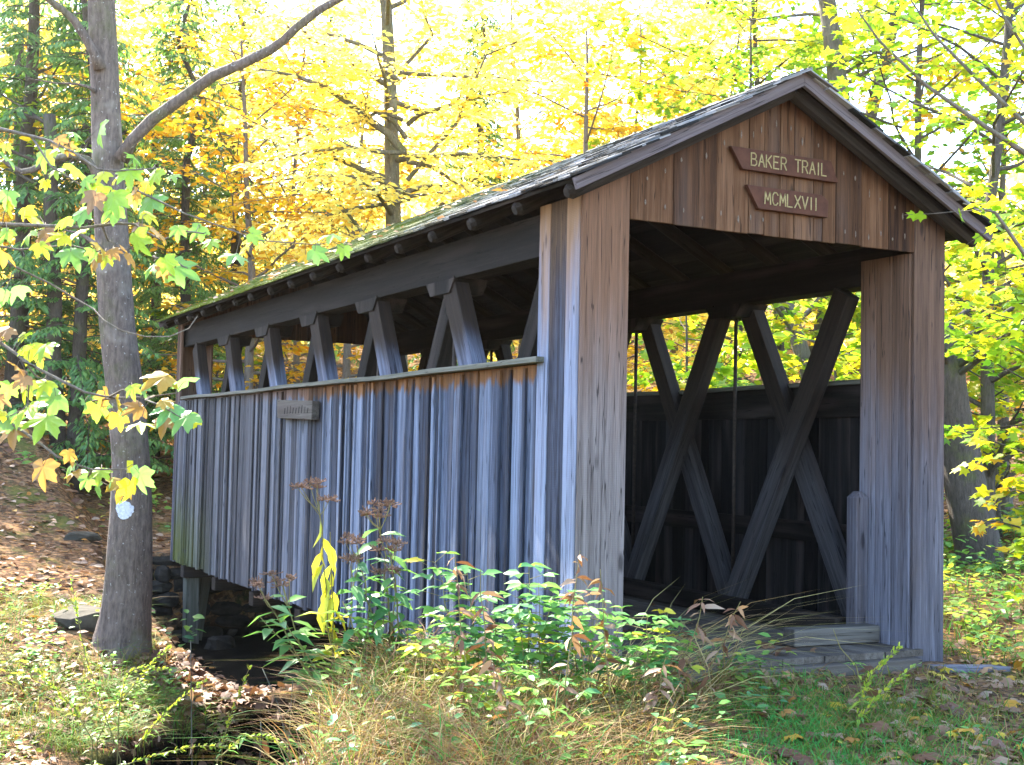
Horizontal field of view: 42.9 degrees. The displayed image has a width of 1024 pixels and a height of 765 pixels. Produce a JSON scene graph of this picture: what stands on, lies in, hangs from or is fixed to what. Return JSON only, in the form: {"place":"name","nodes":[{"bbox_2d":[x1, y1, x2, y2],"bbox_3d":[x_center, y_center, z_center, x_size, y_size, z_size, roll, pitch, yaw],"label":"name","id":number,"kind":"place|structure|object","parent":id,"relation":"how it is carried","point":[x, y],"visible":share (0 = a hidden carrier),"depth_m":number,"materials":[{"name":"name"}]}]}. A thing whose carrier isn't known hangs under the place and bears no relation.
{"place":"outdoors","nodes":[
{"label":"outdoors","id":0,"kind":"place"},
{"bbox_2d":[0,262,1023,764],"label":"ground","id":1,"kind":"structure","parent":0,"point":[226,664],"depth_m":14.85,"materials":[{"name":"soil"}]},
{"bbox_2d":[0,36,130,402],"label":"tall tree","id":2,"kind":"object","parent":1,"relation":"on","point":[40,95],"visible":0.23,"depth_m":28.85,"materials":[{"name":"green plant"}]},
{"bbox_2d":[33,668,101,764],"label":"seed stalk","id":3,"kind":"object","parent":1,"relation":"on","point":[76,711],"visible":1,"depth_m":10.90,"materials":[{"name":"green plant"}]},
{"bbox_2d":[0,0,138,289],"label":"gold tree","id":4,"kind":"object","parent":1,"relation":"on","point":[1,60],"visible":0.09,"depth_m":33.76,"materials":[{"name":"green plant"}]},
{"bbox_2d":[52,604,100,631],"bbox_3d":[-4.839,2.687,14.771,0.716,0.298,0.729,3,-3,-27],"label":"rock","id":5,"kind":"object","parent":1,"relation":"on","point":[86,618],"visible":0.65,"depth_m":14.47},
{"bbox_2d":[19,716,138,760],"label":"grass tuft","id":6,"kind":"object","parent":1,"relation":"on","point":[70,743],"visible":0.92,"depth_m":11.19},
{"bbox_2d":[64,531,101,541],"bbox_3d":[-6.451,2.329,19.595,0.577,0.190,0.372,3,-3,-27],"label":"rock","id":7,"kind":"object","parent":1,"relation":"on","point":[87,535],"visible":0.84,"depth_m":19.46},
{"bbox_2d":[0,0,167,423],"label":"hemlock tree","id":8,"kind":"object","parent":1,"relation":"on","point":[31,87],"visible":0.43,"depth_m":27.02,"materials":[{"name":"green plant"}]},
{"bbox_2d":[0,88,167,472],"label":"tall tree","id":9,"kind":"object","parent":1,"relation":"on","point":[48,121],"visible":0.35,"depth_m":25.91,"materials":[{"name":"green plant"}]},
{"bbox_2d":[0,0,176,395],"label":"gold tree","id":10,"kind":"object","parent":1,"relation":"on","point":[2,324],"visible":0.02,"depth_m":36.46,"materials":[{"name":"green plant"}]},
{"bbox_2d":[0,0,177,506],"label":"hemlock tree","id":11,"kind":"object","parent":1,"relation":"on","point":[77,431],"visible":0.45,"depth_m":25.98,"materials":[{"name":"green plant"}]},
{"bbox_2d":[70,578,125,764],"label":"seed stalk","id":12,"kind":"object","parent":1,"relation":"on","point":[76,607],"visible":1,"depth_m":10.90,"materials":[{"name":"green plant"}]},
{"bbox_2d":[0,0,217,414],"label":"gold tree","id":13,"kind":"object","parent":1,"relation":"on","point":[122,30],"visible":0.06,"depth_m":32.50,"materials":[{"name":"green plant"}]},
{"bbox_2d":[76,669,157,698],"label":"grass tuft","id":14,"kind":"object","parent":1,"relation":"on","point":[118,684],"visible":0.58,"depth_m":12.93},
{"bbox_2d":[0,29,235,450],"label":"amber tree","id":15,"kind":"object","parent":1,"relation":"on","point":[171,200],"visible":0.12,"depth_m":30.08,"materials":[{"name":"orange plant"}]},
{"bbox_2d":[52,700,194,762],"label":"grass tuft","id":16,"kind":"object","parent":1,"relation":"on","point":[129,728],"visible":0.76,"depth_m":11.80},
{"bbox_2d":[91,645,171,764],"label":"seed stalk","id":17,"kind":"object","parent":1,"relation":"on","point":[137,681],"visible":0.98,"depth_m":11.00,"materials":[{"name":"green plant"}]},
{"bbox_2d":[0,0,278,392],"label":"gold tree","id":18,"kind":"object","parent":1,"relation":"on","point":[147,40],"visible":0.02,"depth_m":40.12,"materials":[{"name":"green plant"}]},
{"bbox_2d":[111,664,171,764],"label":"seed stalk","id":19,"kind":"object","parent":1,"relation":"on","point":[135,671],"visible":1,"depth_m":11.00,"materials":[{"name":"green plant"}]},
{"bbox_2d":[47,0,241,465],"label":"hemlock tree","id":20,"kind":"object","parent":1,"relation":"on","point":[153,302],"visible":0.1,"depth_m":33.97,"materials":[{"name":"green plant"}]},
{"bbox_2d":[102,678,225,712],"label":"grass tuft","id":21,"kind":"object","parent":1,"relation":"on","point":[154,701],"visible":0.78,"depth_m":12.78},
{"bbox_2d":[133,678,206,763],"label":"seed stalk","id":22,"kind":"object","parent":1,"relation":"on","point":[147,732],"visible":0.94,"depth_m":10.90,"materials":[{"name":"green plant"}]},
{"bbox_2d":[100,695,240,764],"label":"grass tuft","id":23,"kind":"object","parent":1,"relation":"on","point":[184,727],"visible":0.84,"depth_m":12.51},
{"bbox_2d":[2,0,343,659],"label":"bare tree","id":24,"kind":"object","parent":1,"relation":"on","point":[124,619],"visible":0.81,"depth_m":14.12,"materials":[{"name":"grey plant"}]},
{"bbox_2d":[86,0,261,482],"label":"hemlock tree","id":25,"kind":"object","parent":1,"relation":"on","point":[185,190],"visible":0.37,"depth_m":29.21,"materials":[{"name":"green plant"}]},
{"bbox_2d":[0,119,352,504],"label":"sycamore tree","id":26,"kind":"object","parent":1,"relation":"on","point":[169,267],"visible":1,"depth_m":8.12,"materials":[{"name":"green plant"}]},
{"bbox_2d":[123,743,235,764],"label":"seed stalk","id":27,"kind":"object","parent":1,"relation":"on","point":[211,746],"visible":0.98,"depth_m":10.60,"materials":[{"name":"green plant"}]},
{"bbox_2d":[187,641,193,764],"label":"dead stalk","id":28,"kind":"object","parent":1,"relation":"on","point":[191,698],"visible":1,"depth_m":10.70,"materials":[{"name":"brown plant"}]},
{"bbox_2d":[34,0,347,398],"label":"gold tree","id":29,"kind":"object","parent":1,"relation":"on","point":[282,54],"visible":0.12,"depth_m":35.07,"materials":[{"name":"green plant"}]},
{"bbox_2d":[146,300,284,474],"bbox_3d":[-6.744,0.237,30.159,3.150,4.458,3.219,-1,-4,38],"label":"maple sapling","id":30,"kind":"object","parent":1,"relation":"on","point":[158,313],"visible":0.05,"depth_m":29.98,"materials":[{"name":"yellow plant"}]},
{"bbox_2d":[204,635,235,649],"bbox_3d":[-4.169,3.797,18.755,0.480,0.327,0.449,3,-3,-27],"label":"rock","id":31,"kind":"object","parent":1,"relation":"on","point":[220,642],"visible":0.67,"depth_m":18.59,"materials":[{"name":"stone"}]},
{"bbox_2d":[179,692,274,764],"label":"grass tuft","id":32,"kind":"object","parent":1,"relation":"on","point":[220,730],"visible":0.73,"depth_m":12.92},
{"bbox_2d":[77,0,384,403],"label":"amber tree","id":33,"kind":"object","parent":1,"relation":"on","point":[248,362],"visible":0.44,"depth_m":26.92,"materials":[{"name":"yellow plant"}]},
{"bbox_2d":[160,0,302,398],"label":"hemlock tree","id":34,"kind":"object","parent":1,"relation":"on","point":[233,248],"visible":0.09,"depth_m":36.22,"materials":[{"name":"yellow plant"}]},
{"bbox_2d":[216,665,251,764],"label":"seed stalk","id":35,"kind":"object","parent":1,"relation":"on","point":[227,722],"visible":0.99,"depth_m":10.90,"materials":[{"name":"green plant"}]},
{"bbox_2d":[151,552,354,637],"bbox_3d":[-3.557,3.457,20.492,5.408,1.713,0.785,3,-3,-27],"label":"stone abutment","id":36,"kind":"object","parent":1,"relation":"on","point":[228,614],"visible":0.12,"depth_m":19.63,"materials":[{"name":"stone"}]},
{"bbox_2d":[156,67,1000,690],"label":"covered bridge","id":37,"kind":"structure","parent":36,"relation":"on","point":[556,447],"depth_m":11.26,"materials":[{"name":"wood"}]},
{"bbox_2d":[277,400,319,419],"bbox_3d":[-2.353,0.296,14.282,0.088,0.240,1.258,3,-3,-27],"label":"sign","id":38,"kind":"object","parent":37,"relation":"attached to","point":[297,409],"visible":1,"depth_m":14.11,"materials":[{"name":"grey wood"}]},
{"bbox_2d":[728,146,837,182],"bbox_3d":[2.049,-1.637,9.812,1.017,0.160,0.042,3,-3,-27],"label":"sign","id":39,"kind":"object","parent":37,"relation":"attached to","point":[766,162],"visible":1,"depth_m":9.79,"materials":[{"name":"paint"}]},
{"bbox_2d":[744,184,827,217],"bbox_3d":[2.068,-1.361,9.810,0.773,0.170,0.042,3,-3,-27],"label":"sign","id":40,"kind":"object","parent":37,"relation":"attached to","point":[787,201],"visible":1,"depth_m":9.79,"materials":[{"name":"paint"}]},
{"bbox_2d":[216,733,295,764],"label":"seed stalk","id":41,"kind":"object","parent":1,"relation":"on","point":[250,737],"visible":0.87,"depth_m":9.00,"materials":[{"name":"green plant"}]},
{"bbox_2d":[244,575,340,709],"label":"ironweed plant","id":42,"kind":"object","parent":1,"relation":"on","point":[298,634],"visible":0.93,"depth_m":9.52,"materials":[{"name":"green plant"}]},
{"bbox_2d":[283,668,325,683],"bbox_3d":[-2.646,3.729,16.365,0.617,0.237,0.594,3,-3,-27],"label":"rock","id":43,"kind":"object","parent":1,"relation":"on","point":[292,675],"visible":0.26,"depth_m":16.13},
{"bbox_2d":[121,0,491,383],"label":"gold tree","id":44,"kind":"object","parent":1,"relation":"on","point":[359,8],"visible":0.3,"depth_m":32.75,"materials":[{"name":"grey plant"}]},
{"bbox_2d":[260,0,377,365],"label":"hemlock tree","id":45,"kind":"object","parent":1,"relation":"on","point":[338,348],"visible":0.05,"depth_m":39.45,"materials":[{"name":"yellow plant"}]},
{"bbox_2d":[259,476,379,724],"bbox_3d":[-1.446,1.735,9.732,0.986,2.070,0.629,0,-3,28],"label":"ironweed plant","id":46,"kind":"object","parent":1,"relation":"on","point":[332,603],"visible":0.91,"depth_m":9.68,"materials":[{"name":"green plant"}]},
{"bbox_2d":[219,39,504,385],"bbox_3d":[-3.336,-2.769,27.895,6.135,10.116,5.179,4,-4,-39],"label":"amber tree","id":47,"kind":"object","parent":1,"relation":"on","point":[348,357],"visible":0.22,"depth_m":27.89,"materials":[{"name":"yellow plant"}]},
{"bbox_2d":[321,597,410,680],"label":"ironweed plant","id":48,"kind":"object","parent":1,"relation":"on","point":[362,635],"visible":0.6,"depth_m":9.48,"materials":[{"name":"green plant"}]},
{"bbox_2d":[263,696,478,759],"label":"grass clump","id":49,"kind":"object","parent":1,"relation":"on","point":[361,726],"visible":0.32,"depth_m":7.38,"materials":[{"name":"plant"}]},
{"bbox_2d":[337,497,423,671],"bbox_3d":[-0.970,1.523,9.600,0.657,1.346,0.549,2,-3,-10],"label":"ironweed plant","id":50,"kind":"object","parent":1,"relation":"on","point":[402,598],"visible":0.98,"depth_m":9.60,"materials":[{"name":"green plant"}]},
{"bbox_2d":[282,653,480,737],"bbox_3d":[-0.596,1.984,8.142,1.575,0.385,1.580,-1,-3,31],"label":"grass clump","id":51,"kind":"object","parent":1,"relation":"on","point":[389,692],"visible":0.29,"depth_m":8.30,"materials":[{"name":"plant"}]},
{"bbox_2d":[217,0,576,367],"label":"beech tree","id":52,"kind":"object","parent":1,"relation":"on","point":[392,153],"visible":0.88,"depth_m":23.68,"materials":[{"name":"yellow plant"}]},
{"bbox_2d":[390,628,481,703],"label":"leafy shrub","id":53,"kind":"object","parent":1,"relation":"on","point":[414,647],"visible":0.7,"depth_m":8.71,"materials":[{"name":"green plant"}]},
{"bbox_2d":[445,553,483,727],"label":"dry stalk","id":54,"kind":"object","parent":1,"relation":"on","point":[463,611],"visible":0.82,"depth_m":7.67,"materials":[{"name":"brown plant"}]},
{"bbox_2d":[408,0,524,369],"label":"tree","id":55,"kind":"object","parent":1,"relation":"on","point":[497,125],"visible":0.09,"depth_m":37.43,"materials":[{"name":"yellow plant"}]},
{"bbox_2d":[402,551,539,706],"bbox_3d":[-0.210,1.630,8.498,0.969,1.042,0.706,3,-3,-27],"label":"leafy shrub","id":56,"kind":"object","parent":1,"relation":"on","point":[447,624],"visible":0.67,"depth_m":8.40,"materials":[{"name":"green plant"}]},
{"bbox_2d":[463,569,503,737],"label":"dry stalk","id":57,"kind":"object","parent":1,"relation":"on","point":[486,616],"visible":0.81,"depth_m":7.47,"materials":[{"name":"brown plant"}]},
{"bbox_2d":[477,648,524,748],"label":"dry stalk","id":58,"kind":"object","parent":1,"relation":"on","point":[484,668],"visible":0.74,"depth_m":7.08,"materials":[{"name":"brown plant"}]},
{"bbox_2d":[0,525,1023,764],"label":"grass","id":59,"kind":"structure","parent":1,"relation":"on","point":[480,756],"depth_m":7.82,"materials":[{"name":"plant"}]},
{"bbox_2d":[0,145,1023,764],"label":"leaf litter","id":60,"kind":"object","parent":1,"relation":"on","point":[216,687],"visible":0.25,"depth_m":13.03,"materials":[{"name":"brown plant"}]},
{"bbox_2d":[0,98,1023,396],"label":"woods","id":61,"kind":"object","parent":1,"relation":"on","point":[950,270],"visible":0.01,"depth_m":49.78,"materials":[{"name":"plant"}]},
{"bbox_2d":[0,376,1023,764],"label":"ground cover","id":62,"kind":"object","parent":1,"relation":"on","point":[984,570],"visible":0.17,"depth_m":11.46,"materials":[{"name":"green plant"}]},
{"bbox_2d":[364,0,672,361],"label":"gold tree","id":63,"kind":"object","parent":1,"relation":"on","point":[525,102],"visible":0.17,"depth_m":37.89,"materials":[{"name":"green plant"}]},
{"bbox_2d":[443,656,600,734],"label":"leafy shrub","id":64,"kind":"object","parent":1,"relation":"on","point":[533,676],"visible":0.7,"depth_m":7.46,"materials":[{"name":"green plant"}]},
{"bbox_2d":[477,562,589,700],"bbox_3d":[0.143,1.623,8.047,0.658,1.013,0.807,3,-3,-27],"label":"leafy shrub","id":65,"kind":"object","parent":1,"relation":"on","point":[529,618],"visible":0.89,"depth_m":8.04,"materials":[{"name":"green plant"}]},
{"bbox_2d":[549,552,592,720],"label":"dry stalk","id":66,"kind":"object","parent":1,"relation":"on","point":[577,622],"visible":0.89,"depth_m":7.36,"materials":[{"name":"brown plant"}]},
{"bbox_2d":[445,0,721,391],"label":"amber tree","id":67,"kind":"object","parent":1,"relation":"on","point":[586,110],"visible":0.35,"depth_m":29.32,"materials":[{"name":"yellow plant"}]},
{"bbox_2d":[544,587,645,722],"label":"leafy shrub","id":68,"kind":"object","parent":1,"relation":"on","point":[584,669],"visible":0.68,"depth_m":8.01,"materials":[{"name":"green plant"}]},
{"bbox_2d":[447,669,761,759],"bbox_3d":[0.365,1.898,7.407,1.782,0.412,1.850,-2,-4,45],"label":"grass clump","id":69,"kind":"object","parent":1,"relation":"on","point":[594,709],"visible":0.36,"depth_m":7.50,"materials":[{"name":"plant"}]},
{"bbox_2d":[584,569,626,721],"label":"dry stalk","id":70,"kind":"object","parent":1,"relation":"on","point":[601,665],"visible":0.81,"depth_m":7.72,"materials":[{"name":"brown plant"}]},
{"bbox_2d":[473,0,808,390],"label":"gold tree","id":71,"kind":"object","parent":1,"relation":"on","point":[603,122],"visible":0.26,"depth_m":32.83,"materials":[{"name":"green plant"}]},
{"bbox_2d":[633,657,683,747],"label":"dry stalk","id":72,"kind":"object","parent":1,"relation":"on","point":[651,696],"visible":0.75,"depth_m":7.47,"materials":[{"name":"brown plant"}]},
{"bbox_2d":[613,608,704,730],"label":"leafy shrub","id":73,"kind":"object","parent":1,"relation":"on","point":[655,646],"visible":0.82,"depth_m":7.89,"materials":[{"name":"green plant"}]},
{"bbox_2d":[524,0,848,371],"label":"maple tree","id":74,"kind":"object","parent":1,"relation":"on","point":[814,8],"visible":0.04,"depth_m":39.70,"materials":[{"name":"yellow plant"}]},
{"bbox_2d":[665,597,723,717],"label":"dry stalk","id":75,"kind":"object","parent":1,"relation":"on","point":[683,661],"visible":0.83,"depth_m":7.94,"materials":[{"name":"brown plant"}]},
{"bbox_2d":[560,615,833,732],"bbox_3d":[1.269,1.884,8.711,2.022,0.606,1.947,1,-3,10],"label":"grass clump","id":76,"kind":"object","parent":1,"relation":"on","point":[698,697],"visible":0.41,"depth_m":8.33,"materials":[{"name":"plant"}]},
{"bbox_2d":[669,644,742,686],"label":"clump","id":77,"kind":"object","parent":1,"relation":"on","point":[708,660],"visible":0.32,"depth_m":9.02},
{"bbox_2d":[678,601,748,719],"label":"dry stalk","id":78,"kind":"object","parent":1,"relation":"on","point":[732,622],"visible":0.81,"depth_m":8.13,"materials":[{"name":"brown plant"}]},
{"bbox_2d":[627,305,804,390],"bbox_3d":[3.046,1.067,21.821,4.024,5.572,3.938,1,-3,5],"label":"maple sapling","id":79,"kind":"object","parent":1,"relation":"on","point":[790,316],"visible":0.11,"depth_m":21.74,"materials":[{"name":"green plant"}]},
{"bbox_2d":[600,0,872,375],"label":"gold tree","id":80,"kind":"object","parent":1,"relation":"on","point":[701,13],"visible":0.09,"depth_m":36.59,"materials":[{"name":"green plant"}]},
{"bbox_2d":[584,0,914,386],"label":"maple tree","id":81,"kind":"object","parent":1,"relation":"on","point":[729,58],"visible":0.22,"depth_m":27.74,"materials":[{"name":"yellow plant"}]},
{"bbox_2d":[578,0,936,386],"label":"maple tree","id":82,"kind":"object","parent":1,"relation":"on","point":[655,30],"visible":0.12,"depth_m":30.87,"materials":[{"name":"yellow plant"}]},
{"bbox_2d":[616,580,905,686],"bbox_3d":[1.883,1.780,9.162,2.109,0.800,1.869,0,-3,23],"label":"grass clump","id":83,"kind":"object","parent":1,"relation":"on","point":[709,628],"visible":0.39,"depth_m":9.07,"materials":[{"name":"plant"}]},
{"bbox_2d":[669,352,859,388],"bbox_3d":[3.804,2.179,19.711,3.938,5.572,4.024,1,-3,4],"label":"maple sapling","id":84,"kind":"object","parent":1,"relation":"on","point":[724,371],"visible":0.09,"depth_m":18.84,"materials":[{"name":"yellow plant"}]},
{"bbox_2d":[769,747,802,757],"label":"fallen leaf","id":85,"kind":"object","parent":1,"relation":"on","point":[785,752],"visible":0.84,"depth_m":7.34,"materials":[{"name":"brown plant"}]},
{"bbox_2d":[786,754,814,764],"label":"fallen leaf","id":86,"kind":"object","parent":1,"relation":"on","point":[805,758],"visible":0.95,"depth_m":7.19,"materials":[{"name":"brown plant"}]},
{"bbox_2d":[766,297,860,377],"bbox_3d":[4.849,0.493,23.067,3.477,7.304,5.160,-2,-4,44],"label":"tall tree","id":87,"kind":"object","parent":1,"relation":"on","point":[802,350],"visible":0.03,"depth_m":22.84,"materials":[{"name":"yellow plant"}]},
{"bbox_2d":[721,0,973,327],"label":"tall tree","id":88,"kind":"object","parent":1,"relation":"on","point":[833,73],"visible":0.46,"depth_m":26.86,"materials":[{"name":"yellow plant"}]},
{"bbox_2d":[709,309,985,548],"bbox_3d":[5.246,1.921,20.581,4.332,6.129,4.426,4,-4,-39],"label":"maple sapling","id":89,"kind":"object","parent":1,"relation":"on","point":[742,336],"visible":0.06,"depth_m":21.10,"materials":[{"name":"yellow plant"}]},
{"bbox_2d":[682,0,1023,413],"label":"maple tree","id":90,"kind":"object","parent":1,"relation":"on","point":[919,143],"visible":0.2,"depth_m":24.91,"materials":[{"name":"yellow plant"}]},
{"bbox_2d":[833,629,875,710],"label":"seed stalk","id":91,"kind":"object","parent":1,"relation":"on","point":[859,678],"visible":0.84,"depth_m":8.45,"materials":[{"name":"brown plant"}]},
{"bbox_2d":[783,0,928,350],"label":"tall tree","id":92,"kind":"object","parent":1,"relation":"on","point":[820,320],"visible":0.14,"depth_m":30.85,"materials":[{"name":"yellow plant"}]},
{"bbox_2d":[847,642,902,723],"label":"seed stalk","id":93,"kind":"object","parent":1,"relation":"on","point":[882,663],"visible":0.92,"depth_m":8.30,"materials":[{"name":"green plant"}]},
{"bbox_2d":[867,721,894,737],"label":"fallen leaf","id":94,"kind":"object","parent":1,"relation":"on","point":[878,724],"visible":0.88,"depth_m":7.90,"materials":[{"name":"brown plant"}]},
{"bbox_2d":[842,662,921,725],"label":"seed stalk","id":95,"kind":"object","parent":1,"relation":"on","point":[875,699],"visible":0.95,"depth_m":8.20,"materials":[{"name":"green plant"}]},
{"bbox_2d":[772,241,1023,566],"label":"tall tree","id":96,"kind":"object","parent":1,"relation":"on","point":[963,510],"visible":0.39,"depth_m":18.25,"materials":[{"name":"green plant"}]},
{"bbox_2d":[820,0,1023,517],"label":"maple tree","id":97,"kind":"object","parent":1,"relation":"on","point":[986,404],"visible":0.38,"depth_m":20.16,"materials":[{"name":"yellow plant"}]},
{"bbox_2d":[841,305,1023,538],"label":"maple sapling","id":98,"kind":"object","parent":1,"relation":"on","point":[856,318],"visible":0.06,"depth_m":23.21,"materials":[{"name":"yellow plant"}]},
{"bbox_2d":[844,0,1023,260],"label":"leaning sapling","id":99,"kind":"object","parent":1,"relation":"on","point":[932,20],"visible":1,"depth_m":9.29,"materials":[{"name":"yellow plant"}]},
{"bbox_2d":[849,1,1023,524],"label":"amber tree","id":100,"kind":"object","parent":1,"relation":"on","point":[1002,179],"visible":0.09,"depth_m":27.07,"materials":[{"name":"yellow plant"}]},
{"bbox_2d":[907,0,1023,463],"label":"maple tree","id":101,"kind":"object","parent":1,"relation":"on","point":[985,59],"visible":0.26,"depth_m":25.27,"materials":[{"name":"yellow plant"}]},
{"bbox_2d":[927,664,1010,672],"bbox_3d":[3.544,2.217,10.112,0.684,0.073,0.141,2,-3,-20],"label":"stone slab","id":102,"kind":"object","parent":1,"relation":"on","point":[960,667],"visible":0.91,"depth_m":10.06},
{"bbox_2d":[944,180,1023,605],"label":"maple sapling","id":103,"kind":"object","parent":1,"relation":"on","point":[978,299],"visible":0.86,"depth_m":13.40,"materials":[{"name":"yellow plant"}]},
{"bbox_2d":[945,207,1023,537],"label":"maple sapling","id":104,"kind":"object","parent":1,"relation":"on","point":[1011,389],"visible":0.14,"depth_m":20.73,"materials":[{"name":"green plant"}]},
{"bbox_2d":[0,0,1023,252],"label":"sky","id":105,"kind":"structure","parent":0,"point":[945,137],"materials":[{"name":"white"}]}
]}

